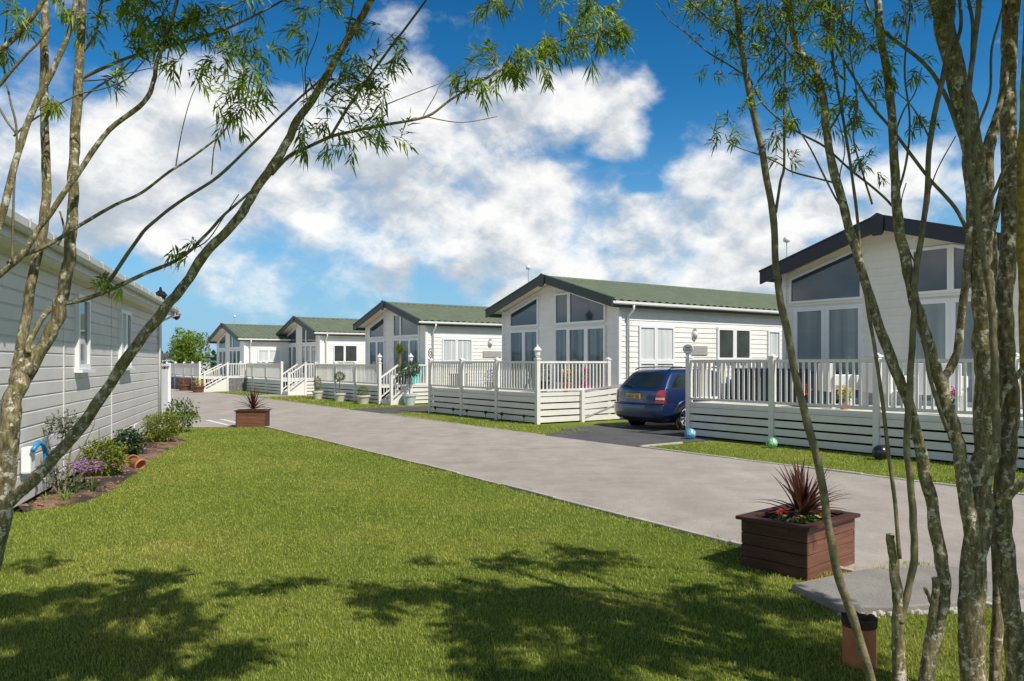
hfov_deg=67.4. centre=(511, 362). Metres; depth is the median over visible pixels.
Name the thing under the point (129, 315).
window
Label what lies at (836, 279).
window
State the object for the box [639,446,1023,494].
kerb
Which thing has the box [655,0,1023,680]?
willow tree
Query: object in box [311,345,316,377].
window
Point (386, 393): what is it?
lodge deck
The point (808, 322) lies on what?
window
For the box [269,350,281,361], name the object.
window
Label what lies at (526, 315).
window
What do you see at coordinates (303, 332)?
window
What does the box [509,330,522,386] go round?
window
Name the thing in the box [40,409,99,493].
wiry bush
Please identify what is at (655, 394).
parked car
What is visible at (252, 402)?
cordyline plant
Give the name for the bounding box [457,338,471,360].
window
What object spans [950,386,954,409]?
potted plant
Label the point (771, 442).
garden ball
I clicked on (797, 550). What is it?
planter box
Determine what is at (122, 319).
window
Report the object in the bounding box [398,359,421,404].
potted plant
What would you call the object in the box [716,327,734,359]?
window
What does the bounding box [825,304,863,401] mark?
window
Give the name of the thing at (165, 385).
porch fence
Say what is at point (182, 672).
ground
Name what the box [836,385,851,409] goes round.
potted plant
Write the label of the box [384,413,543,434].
kerb
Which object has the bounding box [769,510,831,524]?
bedding flowers
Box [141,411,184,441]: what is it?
shrub
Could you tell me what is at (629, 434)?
driveway
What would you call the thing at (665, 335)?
window
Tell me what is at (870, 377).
garden chair
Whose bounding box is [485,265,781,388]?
holiday lodge
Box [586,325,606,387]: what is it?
window
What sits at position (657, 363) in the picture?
window
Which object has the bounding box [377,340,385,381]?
window
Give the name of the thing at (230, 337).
window
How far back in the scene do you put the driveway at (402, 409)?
25.88 m
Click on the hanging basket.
(176, 317)
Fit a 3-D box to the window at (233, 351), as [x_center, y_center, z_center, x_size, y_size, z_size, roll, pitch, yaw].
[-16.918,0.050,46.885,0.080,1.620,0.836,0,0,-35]
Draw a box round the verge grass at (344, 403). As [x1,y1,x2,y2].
[214,391,1023,492]
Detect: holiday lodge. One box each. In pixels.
[0,203,179,507]
[207,315,290,376]
[276,316,364,381]
[352,300,501,395]
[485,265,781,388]
[759,213,1022,408]
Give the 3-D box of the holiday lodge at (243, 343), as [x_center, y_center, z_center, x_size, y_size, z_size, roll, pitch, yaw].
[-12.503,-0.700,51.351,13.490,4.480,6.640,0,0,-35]
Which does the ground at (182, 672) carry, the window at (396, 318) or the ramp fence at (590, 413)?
the ramp fence at (590, 413)
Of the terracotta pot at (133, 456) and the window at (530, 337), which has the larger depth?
the window at (530, 337)
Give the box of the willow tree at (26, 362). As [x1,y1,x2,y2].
[0,0,638,569]
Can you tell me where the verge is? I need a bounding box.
[164,412,199,418]
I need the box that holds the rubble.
[832,606,957,618]
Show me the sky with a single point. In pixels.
(617, 178)
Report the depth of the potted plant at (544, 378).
20.47 m
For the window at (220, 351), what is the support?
in the holiday lodge at (243, 343)
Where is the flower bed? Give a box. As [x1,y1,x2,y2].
[14,436,186,512]
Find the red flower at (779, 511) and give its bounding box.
[769,508,788,520]
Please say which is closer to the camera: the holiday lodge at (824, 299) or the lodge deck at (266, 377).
the holiday lodge at (824, 299)
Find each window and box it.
[74,294,94,372]
[118,309,130,369]
[127,311,134,369]
[219,333,226,348]
[219,350,221,374]
[222,350,226,375]
[229,334,231,347]
[229,350,231,372]
[232,337,240,347]
[232,350,235,375]
[236,350,240,375]
[257,350,268,361]
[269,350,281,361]
[287,327,296,343]
[288,346,291,376]
[292,346,296,376]
[301,327,305,343]
[301,345,304,373]
[305,345,310,377]
[306,331,316,342]
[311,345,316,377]
[333,345,344,361]
[345,345,357,361]
[369,316,385,338]
[369,340,376,381]
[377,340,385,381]
[393,314,399,336]
[393,339,399,374]
[400,316,419,336]
[400,339,408,382]
[409,338,419,362]
[442,338,456,360]
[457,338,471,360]
[509,296,538,327]
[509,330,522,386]
[523,329,538,386]
[554,292,567,324]
[554,327,567,383]
[568,292,606,323]
[568,326,585,387]
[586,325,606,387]
[638,325,655,361]
[638,362,655,369]
[656,326,674,361]
[656,362,674,367]
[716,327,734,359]
[735,328,750,359]
[767,330,780,367]
[789,246,863,303]
[793,306,824,367]
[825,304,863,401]
[910,245,950,294]
[910,298,949,404]
[950,244,970,292]
[950,297,973,406]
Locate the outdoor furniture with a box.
[735,368,838,403]
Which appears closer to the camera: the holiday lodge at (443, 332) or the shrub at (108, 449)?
the shrub at (108, 449)
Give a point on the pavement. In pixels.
(869, 590)
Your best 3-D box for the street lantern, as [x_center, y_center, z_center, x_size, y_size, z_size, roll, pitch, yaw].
[-11.900,-0.475,26.000,0.500,4.150,0.433,0,0,0]
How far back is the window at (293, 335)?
46.24 m
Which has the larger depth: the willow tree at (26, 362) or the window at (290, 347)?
the window at (290, 347)
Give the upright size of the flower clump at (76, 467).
0.364 m
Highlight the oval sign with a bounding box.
[683,344,692,356]
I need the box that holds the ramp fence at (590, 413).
[580,384,621,421]
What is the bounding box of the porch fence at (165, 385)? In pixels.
[160,363,170,425]
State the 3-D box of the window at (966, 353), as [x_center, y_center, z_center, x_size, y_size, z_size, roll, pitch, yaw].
[8.858,-0.200,14.759,0.080,2.120,0.796,0,0,-35]
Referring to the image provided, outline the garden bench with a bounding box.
[394,363,421,383]
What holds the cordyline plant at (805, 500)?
in the planter box at (797, 550)
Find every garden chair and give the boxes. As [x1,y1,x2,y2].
[818,363,858,407]
[862,363,913,410]
[913,363,967,410]
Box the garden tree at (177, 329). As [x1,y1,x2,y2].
[169,326,195,352]
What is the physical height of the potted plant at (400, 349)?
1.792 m
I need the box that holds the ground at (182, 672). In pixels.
[0,370,1023,680]
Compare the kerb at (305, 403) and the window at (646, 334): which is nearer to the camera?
the window at (646, 334)
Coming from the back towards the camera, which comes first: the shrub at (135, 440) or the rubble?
the shrub at (135, 440)
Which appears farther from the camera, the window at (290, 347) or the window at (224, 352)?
the window at (224, 352)
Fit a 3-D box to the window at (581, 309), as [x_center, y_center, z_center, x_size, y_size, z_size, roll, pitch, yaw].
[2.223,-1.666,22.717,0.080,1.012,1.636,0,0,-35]
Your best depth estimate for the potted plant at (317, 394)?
33.25 m
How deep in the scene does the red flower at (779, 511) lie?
5.91 m
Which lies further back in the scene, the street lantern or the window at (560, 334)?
the street lantern
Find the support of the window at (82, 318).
in the holiday lodge at (95, 338)
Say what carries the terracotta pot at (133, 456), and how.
on the flower bed
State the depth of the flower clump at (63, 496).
8.70 m
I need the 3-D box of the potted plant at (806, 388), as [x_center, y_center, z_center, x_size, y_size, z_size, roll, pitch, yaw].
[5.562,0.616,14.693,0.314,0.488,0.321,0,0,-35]
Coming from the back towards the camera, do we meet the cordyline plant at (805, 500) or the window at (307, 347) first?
the window at (307, 347)
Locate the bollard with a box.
[841,611,877,669]
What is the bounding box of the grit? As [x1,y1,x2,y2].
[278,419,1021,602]
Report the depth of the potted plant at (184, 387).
42.99 m
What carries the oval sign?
attached to the lodge deck at (856, 427)
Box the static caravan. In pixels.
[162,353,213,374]
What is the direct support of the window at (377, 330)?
in the holiday lodge at (443, 332)
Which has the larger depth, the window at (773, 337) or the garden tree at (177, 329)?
the garden tree at (177, 329)
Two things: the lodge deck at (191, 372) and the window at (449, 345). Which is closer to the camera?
the window at (449, 345)
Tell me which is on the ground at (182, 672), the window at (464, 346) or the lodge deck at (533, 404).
the lodge deck at (533, 404)
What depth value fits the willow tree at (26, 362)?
3.31 m
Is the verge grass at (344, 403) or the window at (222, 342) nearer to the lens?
the verge grass at (344, 403)
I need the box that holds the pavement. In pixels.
[792,566,1023,613]
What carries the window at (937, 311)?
in the holiday lodge at (824, 299)
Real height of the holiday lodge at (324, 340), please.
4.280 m
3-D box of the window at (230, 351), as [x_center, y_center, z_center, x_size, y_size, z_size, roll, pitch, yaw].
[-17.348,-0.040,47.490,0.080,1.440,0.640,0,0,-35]
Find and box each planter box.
[234,409,270,427]
[735,503,860,580]
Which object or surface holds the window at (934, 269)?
in the holiday lodge at (824, 299)
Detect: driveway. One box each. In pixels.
[256,394,312,396]
[350,406,433,412]
[547,422,720,446]
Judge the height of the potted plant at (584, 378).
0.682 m
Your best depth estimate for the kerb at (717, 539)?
8.46 m
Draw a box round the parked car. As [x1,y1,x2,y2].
[614,366,731,429]
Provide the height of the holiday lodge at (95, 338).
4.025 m
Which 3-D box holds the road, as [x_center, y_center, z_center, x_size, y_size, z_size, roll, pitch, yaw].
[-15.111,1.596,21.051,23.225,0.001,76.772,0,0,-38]
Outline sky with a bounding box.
[0,0,1023,362]
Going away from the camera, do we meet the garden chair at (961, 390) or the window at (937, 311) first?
the garden chair at (961, 390)
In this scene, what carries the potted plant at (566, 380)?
on the lodge deck at (533, 404)
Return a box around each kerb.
[260,397,345,408]
[264,426,1023,615]
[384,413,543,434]
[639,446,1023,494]
[640,442,682,446]
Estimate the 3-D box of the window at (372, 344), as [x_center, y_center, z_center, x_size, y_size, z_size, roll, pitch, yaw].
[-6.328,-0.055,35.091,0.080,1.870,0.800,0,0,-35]
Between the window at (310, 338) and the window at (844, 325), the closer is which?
the window at (844, 325)
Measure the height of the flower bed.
0.075 m
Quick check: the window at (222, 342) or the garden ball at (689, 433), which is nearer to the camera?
the garden ball at (689, 433)
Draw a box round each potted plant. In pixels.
[177,377,190,390]
[190,378,204,392]
[312,376,322,398]
[333,371,345,401]
[355,385,370,403]
[392,342,407,384]
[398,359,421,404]
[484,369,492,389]
[534,363,552,391]
[560,367,570,391]
[577,367,591,387]
[794,383,812,402]
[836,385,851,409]
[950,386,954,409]
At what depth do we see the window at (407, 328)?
32.30 m
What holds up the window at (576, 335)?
in the holiday lodge at (628, 328)
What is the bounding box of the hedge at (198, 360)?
[162,357,216,374]
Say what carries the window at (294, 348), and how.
in the holiday lodge at (324, 340)
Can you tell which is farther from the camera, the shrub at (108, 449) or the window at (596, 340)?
the window at (596, 340)
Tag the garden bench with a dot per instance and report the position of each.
(413, 372)
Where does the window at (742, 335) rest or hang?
in the holiday lodge at (628, 328)
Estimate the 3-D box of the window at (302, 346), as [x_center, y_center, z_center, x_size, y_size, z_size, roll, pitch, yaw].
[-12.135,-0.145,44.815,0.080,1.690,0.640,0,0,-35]
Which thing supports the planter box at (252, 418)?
on the road
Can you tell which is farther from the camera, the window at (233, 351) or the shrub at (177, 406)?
the window at (233, 351)
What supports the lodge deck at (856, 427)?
on the ground at (182, 672)
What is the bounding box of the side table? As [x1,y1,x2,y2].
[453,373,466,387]
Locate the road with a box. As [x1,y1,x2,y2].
[162,389,1023,608]
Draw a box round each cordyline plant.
[232,388,270,409]
[748,456,859,530]
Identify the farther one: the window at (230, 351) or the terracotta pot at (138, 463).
the window at (230, 351)
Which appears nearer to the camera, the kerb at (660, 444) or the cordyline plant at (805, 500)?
the cordyline plant at (805, 500)
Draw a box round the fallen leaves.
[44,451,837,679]
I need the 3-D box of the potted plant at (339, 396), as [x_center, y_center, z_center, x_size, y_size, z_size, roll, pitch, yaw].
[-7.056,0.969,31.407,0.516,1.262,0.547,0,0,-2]
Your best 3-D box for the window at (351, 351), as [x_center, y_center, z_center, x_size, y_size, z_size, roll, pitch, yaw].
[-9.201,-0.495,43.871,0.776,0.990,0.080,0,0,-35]
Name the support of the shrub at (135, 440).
on the flower bed
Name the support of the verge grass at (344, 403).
on the ground at (182, 672)
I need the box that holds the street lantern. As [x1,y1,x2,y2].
[156,287,167,362]
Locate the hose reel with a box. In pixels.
[21,440,47,486]
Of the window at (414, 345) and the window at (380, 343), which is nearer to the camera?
the window at (414, 345)
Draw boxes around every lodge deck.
[165,361,261,391]
[239,361,344,394]
[314,353,446,404]
[427,344,615,424]
[684,353,1023,469]
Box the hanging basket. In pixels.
[173,312,180,319]
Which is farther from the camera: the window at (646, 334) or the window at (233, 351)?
the window at (233, 351)
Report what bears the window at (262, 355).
in the holiday lodge at (243, 343)
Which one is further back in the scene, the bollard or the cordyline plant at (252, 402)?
the cordyline plant at (252, 402)
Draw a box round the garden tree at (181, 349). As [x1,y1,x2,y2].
[167,329,211,368]
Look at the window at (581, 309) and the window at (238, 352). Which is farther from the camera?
the window at (238, 352)
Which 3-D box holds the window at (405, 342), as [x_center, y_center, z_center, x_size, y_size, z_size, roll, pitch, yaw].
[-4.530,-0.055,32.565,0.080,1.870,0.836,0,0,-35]
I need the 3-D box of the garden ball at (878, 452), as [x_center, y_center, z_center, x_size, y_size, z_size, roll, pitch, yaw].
[6.034,1.478,12.569,0.260,0.260,0.260,0,0,0]
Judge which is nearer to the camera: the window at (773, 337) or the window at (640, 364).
the window at (640, 364)
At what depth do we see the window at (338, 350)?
43.43 m
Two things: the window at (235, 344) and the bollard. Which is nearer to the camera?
the bollard
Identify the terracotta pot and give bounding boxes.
[125,455,139,461]
[129,458,145,468]
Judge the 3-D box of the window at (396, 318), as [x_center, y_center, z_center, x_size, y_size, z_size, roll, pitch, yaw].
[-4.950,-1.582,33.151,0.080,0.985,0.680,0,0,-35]
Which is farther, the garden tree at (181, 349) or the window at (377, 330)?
the garden tree at (181, 349)
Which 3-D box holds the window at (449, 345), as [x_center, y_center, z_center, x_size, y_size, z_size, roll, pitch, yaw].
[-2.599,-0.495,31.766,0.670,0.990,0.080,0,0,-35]
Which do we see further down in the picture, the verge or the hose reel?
the hose reel
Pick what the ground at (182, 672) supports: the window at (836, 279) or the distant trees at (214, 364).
the distant trees at (214, 364)
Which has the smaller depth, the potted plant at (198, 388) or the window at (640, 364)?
the window at (640, 364)
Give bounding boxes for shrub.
[76,436,133,476]
[111,426,150,455]
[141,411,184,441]
[163,397,200,432]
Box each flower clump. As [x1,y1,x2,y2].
[34,487,71,502]
[50,459,113,492]
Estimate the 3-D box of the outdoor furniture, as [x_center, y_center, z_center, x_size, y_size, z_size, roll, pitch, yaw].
[5.875,0.495,16.505,1.160,0.730,1.940,0,0,-35]
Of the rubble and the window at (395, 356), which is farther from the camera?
the window at (395, 356)
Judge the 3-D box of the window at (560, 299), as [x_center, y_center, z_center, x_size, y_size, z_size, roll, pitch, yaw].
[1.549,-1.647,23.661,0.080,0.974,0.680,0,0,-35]
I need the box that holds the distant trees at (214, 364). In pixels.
[162,350,216,368]
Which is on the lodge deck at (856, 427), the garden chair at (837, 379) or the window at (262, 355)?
the garden chair at (837, 379)
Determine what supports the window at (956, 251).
in the holiday lodge at (824, 299)
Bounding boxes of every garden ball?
[684,428,695,438]
[766,437,777,447]
[872,445,886,459]
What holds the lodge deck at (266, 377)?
on the ground at (182, 672)

